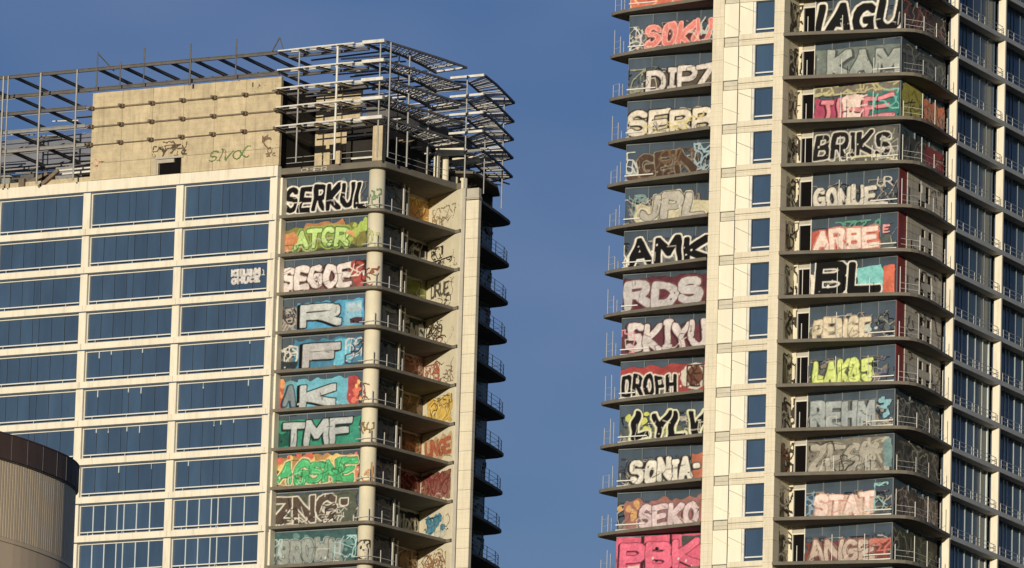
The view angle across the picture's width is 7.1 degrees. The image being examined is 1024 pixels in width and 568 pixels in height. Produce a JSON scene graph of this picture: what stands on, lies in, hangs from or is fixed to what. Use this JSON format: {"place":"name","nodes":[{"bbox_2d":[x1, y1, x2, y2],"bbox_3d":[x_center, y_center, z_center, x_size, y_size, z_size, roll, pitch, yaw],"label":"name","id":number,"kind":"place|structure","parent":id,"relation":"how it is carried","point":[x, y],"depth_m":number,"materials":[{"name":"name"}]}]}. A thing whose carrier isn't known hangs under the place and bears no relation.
{"place":"outdoors","nodes":[
{"label":"outdoors","id":0,"kind":"place"},
{"bbox_2d":[0,431,79,567],"bbox_3d":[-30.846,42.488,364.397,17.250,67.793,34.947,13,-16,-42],"label":"curved building","id":1,"kind":"structure","parent":0,"point":[39,487],"depth_m":358.32,"materials":[{"name":"metal"}]},
{"bbox_2d":[0,37,514,567],"bbox_3d":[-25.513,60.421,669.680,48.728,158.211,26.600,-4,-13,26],"label":"concrete tower","id":2,"kind":"structure","parent":0,"point":[244,323],"depth_m":669.65,"materials":[{"name":"beige concrete"}]},
{"bbox_2d":[0,391,75,425],"bbox_3d":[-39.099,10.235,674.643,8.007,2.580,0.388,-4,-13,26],"label":"window","id":3,"kind":"structure","parent":2,"relation":"in","point":[54,406],"depth_m":674.60,"materials":[{"name":"blue glass"}]},
{"bbox_2d":[0,352,76,387],"bbox_3d":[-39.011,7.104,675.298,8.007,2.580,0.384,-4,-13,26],"label":"window","id":4,"kind":"structure","parent":2,"relation":"in","point":[51,368],"depth_m":675.42,"materials":[{"name":"blue glass"}]},
{"bbox_2d":[0,314,78,349],"bbox_3d":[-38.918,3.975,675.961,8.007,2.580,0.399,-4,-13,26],"label":"window","id":5,"kind":"structure","parent":2,"relation":"in","point":[49,330],"depth_m":676.08,"materials":[{"name":"blue glass"}]},
{"bbox_2d":[0,276,79,311],"bbox_3d":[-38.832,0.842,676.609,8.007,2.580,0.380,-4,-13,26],"label":"window","id":6,"kind":"structure","parent":2,"relation":"in","point":[62,291],"depth_m":676.74,"materials":[{"name":"blue glass"}]},
{"bbox_2d":[0,238,81,273],"bbox_3d":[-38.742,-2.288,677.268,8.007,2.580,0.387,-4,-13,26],"label":"window","id":7,"kind":"structure","parent":2,"relation":"in","point":[62,253],"depth_m":677.41,"materials":[{"name":"blue glass"}]},
{"bbox_2d":[0,195,83,235],"bbox_3d":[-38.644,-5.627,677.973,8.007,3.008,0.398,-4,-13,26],"label":"window","id":8,"kind":"structure","parent":2,"relation":"in","point":[38,215],"depth_m":678.23,"materials":[{"name":"blue glass"}]},
{"bbox_2d":[12,429,73,457],"bbox_3d":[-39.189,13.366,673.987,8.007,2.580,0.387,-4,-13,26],"label":"window","id":9,"kind":"structure","parent":2,"relation":"in","point":[62,441],"depth_m":673.28,"materials":[{"name":"blue glass"}]},
{"bbox_2d":[78,539,162,567],"bbox_3d":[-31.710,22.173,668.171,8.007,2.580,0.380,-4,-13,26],"label":"window","id":10,"kind":"structure","parent":2,"relation":"in","point":[147,553],"depth_m":668.37,"materials":[{"name":"blue glass"}]},
{"bbox_2d":[79,500,164,535],"bbox_3d":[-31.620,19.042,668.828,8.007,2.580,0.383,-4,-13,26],"label":"window","id":11,"kind":"structure","parent":2,"relation":"in","point":[135,517],"depth_m":669.02,"materials":[{"name":"blue glass"}]},
{"bbox_2d":[80,462,165,496],"bbox_3d":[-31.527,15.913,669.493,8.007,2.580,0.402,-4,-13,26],"label":"window","id":12,"kind":"structure","parent":2,"relation":"in","point":[139,478],"depth_m":669.68,"materials":[{"name":"blue glass"}]},
{"bbox_2d":[82,423,167,458],"bbox_3d":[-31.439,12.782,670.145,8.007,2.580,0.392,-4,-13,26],"label":"window","id":13,"kind":"structure","parent":2,"relation":"in","point":[152,438],"depth_m":670.33,"materials":[{"name":"blue glass"}]},
{"bbox_2d":[84,384,168,419],"bbox_3d":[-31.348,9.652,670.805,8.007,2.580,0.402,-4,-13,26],"label":"window","id":14,"kind":"structure","parent":2,"relation":"in","point":[110,402],"depth_m":670.99,"materials":[{"name":"blue glass"}]},
{"bbox_2d":[85,346,169,381],"bbox_3d":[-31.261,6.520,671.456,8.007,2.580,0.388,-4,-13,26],"label":"window","id":15,"kind":"structure","parent":2,"relation":"in","point":[154,361],"depth_m":671.64,"materials":[{"name":"blue glass"}]},
{"bbox_2d":[87,307,171,342],"bbox_3d":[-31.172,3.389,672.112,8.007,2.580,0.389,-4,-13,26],"label":"window","id":16,"kind":"structure","parent":2,"relation":"in","point":[154,322],"depth_m":672.30,"materials":[{"name":"blue glass"}]},
{"bbox_2d":[88,269,172,304],"bbox_3d":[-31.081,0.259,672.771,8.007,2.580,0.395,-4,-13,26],"label":"window","id":17,"kind":"structure","parent":2,"relation":"in","point":[151,284],"depth_m":672.95,"materials":[{"name":"blue glass"}]},
{"bbox_2d":[90,230,174,266],"bbox_3d":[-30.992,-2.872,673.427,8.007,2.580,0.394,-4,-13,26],"label":"window","id":18,"kind":"structure","parent":2,"relation":"in","point":[148,246],"depth_m":673.61,"materials":[{"name":"blue glass"}]},
{"bbox_2d":[91,187,175,227],"bbox_3d":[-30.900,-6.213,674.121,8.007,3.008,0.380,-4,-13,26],"label":"window","id":19,"kind":"structure","parent":2,"relation":"in","point":[157,205],"depth_m":674.27,"materials":[{"name":"blue glass"}]},
{"bbox_2d":[171,534,257,567],"bbox_3d":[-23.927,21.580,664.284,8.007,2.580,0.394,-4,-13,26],"label":"window","id":20,"kind":"structure","parent":2,"relation":"in","point":[227,550],"depth_m":664.47,"materials":[{"name":"blue glass"}]},
{"bbox_2d":[173,494,258,529],"bbox_3d":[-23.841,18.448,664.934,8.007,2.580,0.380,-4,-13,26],"label":"window","id":21,"kind":"structure","parent":2,"relation":"in","point":[243,510],"depth_m":665.11,"materials":[{"name":"blue glass"}]},
{"bbox_2d":[174,455,260,490],"bbox_3d":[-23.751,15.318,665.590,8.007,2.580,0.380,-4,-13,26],"label":"window","id":22,"kind":"structure","parent":2,"relation":"in","point":[244,471],"depth_m":665.76,"materials":[{"name":"blue glass"}]},
{"bbox_2d":[175,416,261,452],"bbox_3d":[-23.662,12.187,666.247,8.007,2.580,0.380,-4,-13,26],"label":"window","id":23,"kind":"structure","parent":2,"relation":"in","point":[202,435],"depth_m":666.42,"materials":[{"name":"blue glass"}]},
{"bbox_2d":[177,377,262,413],"bbox_3d":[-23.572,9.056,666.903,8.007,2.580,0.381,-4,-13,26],"label":"window","id":24,"kind":"structure","parent":2,"relation":"in","point":[235,394],"depth_m":667.07,"materials":[{"name":"blue glass"}]},
{"bbox_2d":[178,339,264,374],"bbox_3d":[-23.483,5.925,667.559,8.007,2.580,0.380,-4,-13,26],"label":"window","id":25,"kind":"structure","parent":2,"relation":"in","point":[239,355],"depth_m":667.72,"materials":[{"name":"blue glass"}]},
{"bbox_2d":[180,300,265,335],"bbox_3d":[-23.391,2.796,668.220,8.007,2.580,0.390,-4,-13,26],"label":"window","id":26,"kind":"structure","parent":2,"relation":"in","point":[244,316],"depth_m":668.37,"materials":[{"name":"blue glass"}]},
{"bbox_2d":[181,261,266,297],"bbox_3d":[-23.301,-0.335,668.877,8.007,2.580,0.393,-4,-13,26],"label":"window","id":27,"kind":"structure","parent":2,"relation":"in","point":[214,279],"depth_m":669.35,"materials":[{"name":"blue glass"}]},
{"bbox_2d":[183,223,268,258],"bbox_3d":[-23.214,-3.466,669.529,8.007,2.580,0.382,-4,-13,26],"label":"window","id":28,"kind":"structure","parent":2,"relation":"in","point":[247,238],"depth_m":669.68,"materials":[{"name":"blue glass"}]},
{"bbox_2d":[184,179,269,220],"bbox_3d":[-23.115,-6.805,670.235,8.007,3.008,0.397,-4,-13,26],"label":"window","id":29,"kind":"structure","parent":2,"relation":"in","point":[217,200],"depth_m":670.49,"materials":[{"name":"blue glass"}]},
{"bbox_2d":[0,0,629,567],"label":"sky","id":30,"kind":"structure","parent":0,"point":[551,57],"materials":[{"name":"blue"}]},
{"bbox_2d":[598,0,1023,567],"bbox_3d":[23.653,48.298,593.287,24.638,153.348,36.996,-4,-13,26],"label":"glass tower","id":31,"kind":"structure","parent":0,"point":[819,360],"depth_m":588.84,"materials":[{"name":"concrete"}]},
{"bbox_2d":[741,528,762,560],"bbox_3d":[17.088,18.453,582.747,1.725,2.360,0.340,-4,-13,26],"label":"window","id":32,"kind":"structure","parent":31,"relation":"in","point":[752,539],"depth_m":582.82,"materials":[{"name":"blue glass"}]},
{"bbox_2d":[742,483,763,516],"bbox_3d":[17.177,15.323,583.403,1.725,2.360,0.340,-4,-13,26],"label":"window","id":33,"kind":"structure","parent":31,"relation":"in","point":[753,494],"depth_m":583.39,"materials":[{"name":"blue glass"}]},
{"bbox_2d":[743,439,764,471],"bbox_3d":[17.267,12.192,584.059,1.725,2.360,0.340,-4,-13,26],"label":"window","id":34,"kind":"structure","parent":31,"relation":"in","point":[754,450],"depth_m":584.10,"materials":[{"name":"blue glass"}]},
{"bbox_2d":[744,395,765,427],"bbox_3d":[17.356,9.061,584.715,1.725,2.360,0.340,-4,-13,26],"label":"window","id":35,"kind":"structure","parent":31,"relation":"in","point":[755,405],"depth_m":584.82,"materials":[{"name":"blue glass"}]},
{"bbox_2d":[745,350,766,383],"bbox_3d":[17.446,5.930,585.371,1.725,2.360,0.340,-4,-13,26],"label":"window","id":36,"kind":"structure","parent":31,"relation":"in","point":[756,361],"depth_m":585.39,"materials":[{"name":"blue glass"}]},
{"bbox_2d":[746,306,767,339],"bbox_3d":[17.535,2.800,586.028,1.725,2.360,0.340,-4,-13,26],"label":"window","id":37,"kind":"structure","parent":31,"relation":"in","point":[757,317],"depth_m":586.10,"materials":[{"name":"blue glass"}]},
{"bbox_2d":[747,262,768,295],"bbox_3d":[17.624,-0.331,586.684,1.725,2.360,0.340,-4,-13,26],"label":"window","id":38,"kind":"structure","parent":31,"relation":"in","point":[758,277],"depth_m":586.68,"materials":[{"name":"blue glass"}]},
{"bbox_2d":[748,218,769,251],"bbox_3d":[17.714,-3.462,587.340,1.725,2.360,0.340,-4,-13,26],"label":"window","id":39,"kind":"structure","parent":31,"relation":"in","point":[759,229],"depth_m":587.39,"materials":[{"name":"blue glass"}]},
{"bbox_2d":[749,175,770,207],"bbox_3d":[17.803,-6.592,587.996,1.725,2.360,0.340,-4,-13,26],"label":"window","id":40,"kind":"structure","parent":31,"relation":"in","point":[760,186],"depth_m":588.11,"materials":[{"name":"blue glass"}]},
{"bbox_2d":[750,131,771,163],"bbox_3d":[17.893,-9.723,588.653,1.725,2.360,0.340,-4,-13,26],"label":"window","id":41,"kind":"structure","parent":31,"relation":"in","point":[761,142],"depth_m":588.68,"materials":[{"name":"blue glass"}]},
{"bbox_2d":[751,87,772,119],"bbox_3d":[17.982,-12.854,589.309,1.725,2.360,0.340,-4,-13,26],"label":"window","id":42,"kind":"structure","parent":31,"relation":"in","point":[762,100],"depth_m":589.40,"materials":[{"name":"blue glass"}]},
{"bbox_2d":[752,44,773,76],"bbox_3d":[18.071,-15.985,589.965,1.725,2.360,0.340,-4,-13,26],"label":"window","id":43,"kind":"structure","parent":31,"relation":"in","point":[763,55],"depth_m":589.98,"materials":[{"name":"blue glass"}]},
{"bbox_2d":[753,0,774,32],"bbox_3d":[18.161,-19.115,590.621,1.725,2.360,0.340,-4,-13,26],"label":"window","id":44,"kind":"structure","parent":31,"relation":"in","point":[763,19],"depth_m":590.70,"materials":[{"name":"blue glass"}]},
{"bbox_2d":[940,540,985,567],"bbox_3d":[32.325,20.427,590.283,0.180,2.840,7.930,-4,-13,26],"label":"window","id":45,"kind":"structure","parent":31,"relation":"in","point":[959,557],"depth_m":590.41,"materials":[{"name":"blue glass"}]},
{"bbox_2d":[940,496,986,548],"bbox_3d":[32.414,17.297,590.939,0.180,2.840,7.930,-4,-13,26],"label":"window","id":46,"kind":"structure","parent":31,"relation":"in","point":[964,518],"depth_m":591.57,"materials":[{"name":"blue glass"}]},
{"bbox_2d":[941,452,987,504],"bbox_3d":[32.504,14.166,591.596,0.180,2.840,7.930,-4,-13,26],"label":"window","id":47,"kind":"structure","parent":31,"relation":"in","point":[964,474],"depth_m":592.29,"materials":[{"name":"blue glass"}]},
{"bbox_2d":[942,408,988,461],"bbox_3d":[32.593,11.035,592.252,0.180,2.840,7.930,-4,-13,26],"label":"window","id":48,"kind":"structure","parent":31,"relation":"in","point":[967,431],"depth_m":592.87,"materials":[{"name":"blue glass"}]},
{"bbox_2d":[943,364,988,417],"bbox_3d":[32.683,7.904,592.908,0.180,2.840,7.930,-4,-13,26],"label":"window","id":49,"kind":"structure","parent":31,"relation":"in","point":[965,386],"depth_m":593.59,"materials":[{"name":"blue glass"}]},
{"bbox_2d":[944,320,989,374],"bbox_3d":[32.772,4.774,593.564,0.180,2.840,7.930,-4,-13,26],"label":"window","id":50,"kind":"structure","parent":31,"relation":"in","point":[967,343],"depth_m":594.32,"materials":[{"name":"blue glass"}]},
{"bbox_2d":[944,277,990,330],"bbox_3d":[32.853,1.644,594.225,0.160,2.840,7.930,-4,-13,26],"label":"window","id":51,"kind":"structure","parent":31,"relation":"in","point":[967,299],"depth_m":594.90,"materials":[{"name":"blue glass"}]},
{"bbox_2d":[945,233,990,287],"bbox_3d":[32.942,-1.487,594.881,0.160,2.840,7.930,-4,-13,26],"label":"window","id":52,"kind":"structure","parent":31,"relation":"in","point":[963,249],"depth_m":595.48,"materials":[{"name":"blue glass"}]},
{"bbox_2d":[946,190,991,244],"bbox_3d":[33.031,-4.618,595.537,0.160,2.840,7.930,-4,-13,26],"label":"window","id":53,"kind":"structure","parent":31,"relation":"in","point":[966,210],"depth_m":596.21,"materials":[{"name":"blue glass"}]},
{"bbox_2d":[947,146,992,200],"bbox_3d":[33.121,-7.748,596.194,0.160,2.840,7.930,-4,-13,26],"label":"window","id":54,"kind":"structure","parent":31,"relation":"in","point":[977,173],"depth_m":596.93,"materials":[{"name":"blue glass"}]},
{"bbox_2d":[947,103,993,157],"bbox_3d":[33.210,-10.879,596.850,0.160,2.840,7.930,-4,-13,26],"label":"window","id":55,"kind":"structure","parent":31,"relation":"in","point":[969,125],"depth_m":597.52,"materials":[{"name":"blue glass"}]},
{"bbox_2d":[948,60,993,115],"bbox_3d":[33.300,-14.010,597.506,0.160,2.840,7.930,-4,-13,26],"label":"window","id":56,"kind":"structure","parent":31,"relation":"in","point":[977,88],"depth_m":598.10,"materials":[{"name":"blue glass"}]},
{"bbox_2d":[949,17,994,71],"bbox_3d":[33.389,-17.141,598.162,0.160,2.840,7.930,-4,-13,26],"label":"window","id":57,"kind":"structure","parent":31,"relation":"in","point":[983,46],"depth_m":598.83,"materials":[{"name":"blue glass"}]},
{"bbox_2d":[950,0,995,29],"bbox_3d":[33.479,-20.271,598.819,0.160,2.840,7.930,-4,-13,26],"label":"window","id":58,"kind":"structure","parent":31,"relation":"in","point":[987,8],"depth_m":600.29,"materials":[{"name":"blue glass"}]},
{"bbox_2d":[989,560,1007,567],"bbox_3d":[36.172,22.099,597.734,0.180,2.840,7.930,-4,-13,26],"label":"window","id":59,"kind":"structure","parent":31,"relation":"in","point":[999,566],"depth_m":596.21,"materials":[{"name":"blue glass"}]},
{"bbox_2d":[989,517,1023,564],"bbox_3d":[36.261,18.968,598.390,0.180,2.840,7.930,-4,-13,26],"label":"window","id":60,"kind":"structure","parent":31,"relation":"in","point":[1011,538],"depth_m":598.39,"materials":[{"name":"blue glass"}]},
{"bbox_2d":[990,430,1023,477],"bbox_3d":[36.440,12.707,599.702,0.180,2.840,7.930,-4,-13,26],"label":"window","id":61,"kind":"structure","parent":31,"relation":"in","point":[1011,450],"depth_m":599.56,"materials":[{"name":"blue glass"}]},
{"bbox_2d":[990,473,1023,520],"bbox_3d":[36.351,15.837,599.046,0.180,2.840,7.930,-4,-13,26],"label":"window","id":62,"kind":"structure","parent":31,"relation":"in","point":[1011,494],"depth_m":598.98,"materials":[{"name":"blue glass"}]},
{"bbox_2d":[991,386,1023,433],"bbox_3d":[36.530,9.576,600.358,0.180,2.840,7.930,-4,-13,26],"label":"window","id":63,"kind":"structure","parent":31,"relation":"in","point":[1012,407],"depth_m":600.15,"materials":[{"name":"blue glass"}]},
{"bbox_2d":[992,300,1023,346],"bbox_3d":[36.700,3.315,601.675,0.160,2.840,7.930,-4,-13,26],"label":"window","id":64,"kind":"structure","parent":31,"relation":"in","point":[1013,319],"depth_m":601.32,"materials":[{"name":"blue glass"}]},
{"bbox_2d":[992,343,1023,390],"bbox_3d":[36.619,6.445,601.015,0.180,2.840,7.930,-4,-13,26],"label":"window","id":65,"kind":"structure","parent":31,"relation":"in","point":[1012,364],"depth_m":600.73,"materials":[{"name":"blue glass"}]},
{"bbox_2d":[993,257,1023,303],"bbox_3d":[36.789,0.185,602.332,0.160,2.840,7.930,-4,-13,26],"label":"window","id":66,"kind":"structure","parent":31,"relation":"in","point":[1013,277],"depth_m":601.91,"materials":[{"name":"blue glass"}]},
{"bbox_2d":[994,214,1023,260],"bbox_3d":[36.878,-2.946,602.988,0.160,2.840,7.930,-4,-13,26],"label":"window","id":67,"kind":"structure","parent":31,"relation":"in","point":[1009,236],"depth_m":602.57,"materials":[{"name":"blue glass"}]},
{"bbox_2d":[995,128,1023,173],"bbox_3d":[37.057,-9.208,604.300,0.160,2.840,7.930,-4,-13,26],"label":"window","id":68,"kind":"structure","parent":31,"relation":"in","point":[1014,148],"depth_m":603.82,"materials":[{"name":"blue glass"}]},
{"bbox_2d":[995,171,1023,217],"bbox_3d":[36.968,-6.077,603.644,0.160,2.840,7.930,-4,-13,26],"label":"window","id":69,"kind":"structure","parent":31,"relation":"in","point":[1013,190],"depth_m":603.23,"materials":[{"name":"blue glass"}]},
{"bbox_2d":[996,85,1023,131],"bbox_3d":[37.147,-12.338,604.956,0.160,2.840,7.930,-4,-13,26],"label":"window","id":70,"kind":"structure","parent":31,"relation":"in","point":[1011,110],"depth_m":604.41,"materials":[{"name":"blue glass"}]},
{"bbox_2d":[997,0,1023,45],"bbox_3d":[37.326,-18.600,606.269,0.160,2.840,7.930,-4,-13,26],"label":"window","id":71,"kind":"structure","parent":31,"relation":"in","point":[1015,22],"depth_m":605.59,"materials":[{"name":"blue glass"}]},
{"bbox_2d":[997,43,1023,88],"bbox_3d":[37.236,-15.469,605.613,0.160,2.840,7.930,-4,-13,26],"label":"window","id":72,"kind":"structure","parent":31,"relation":"in","point":[1014,61],"depth_m":605.00,"materials":[{"name":"blue glass"}]}
]}

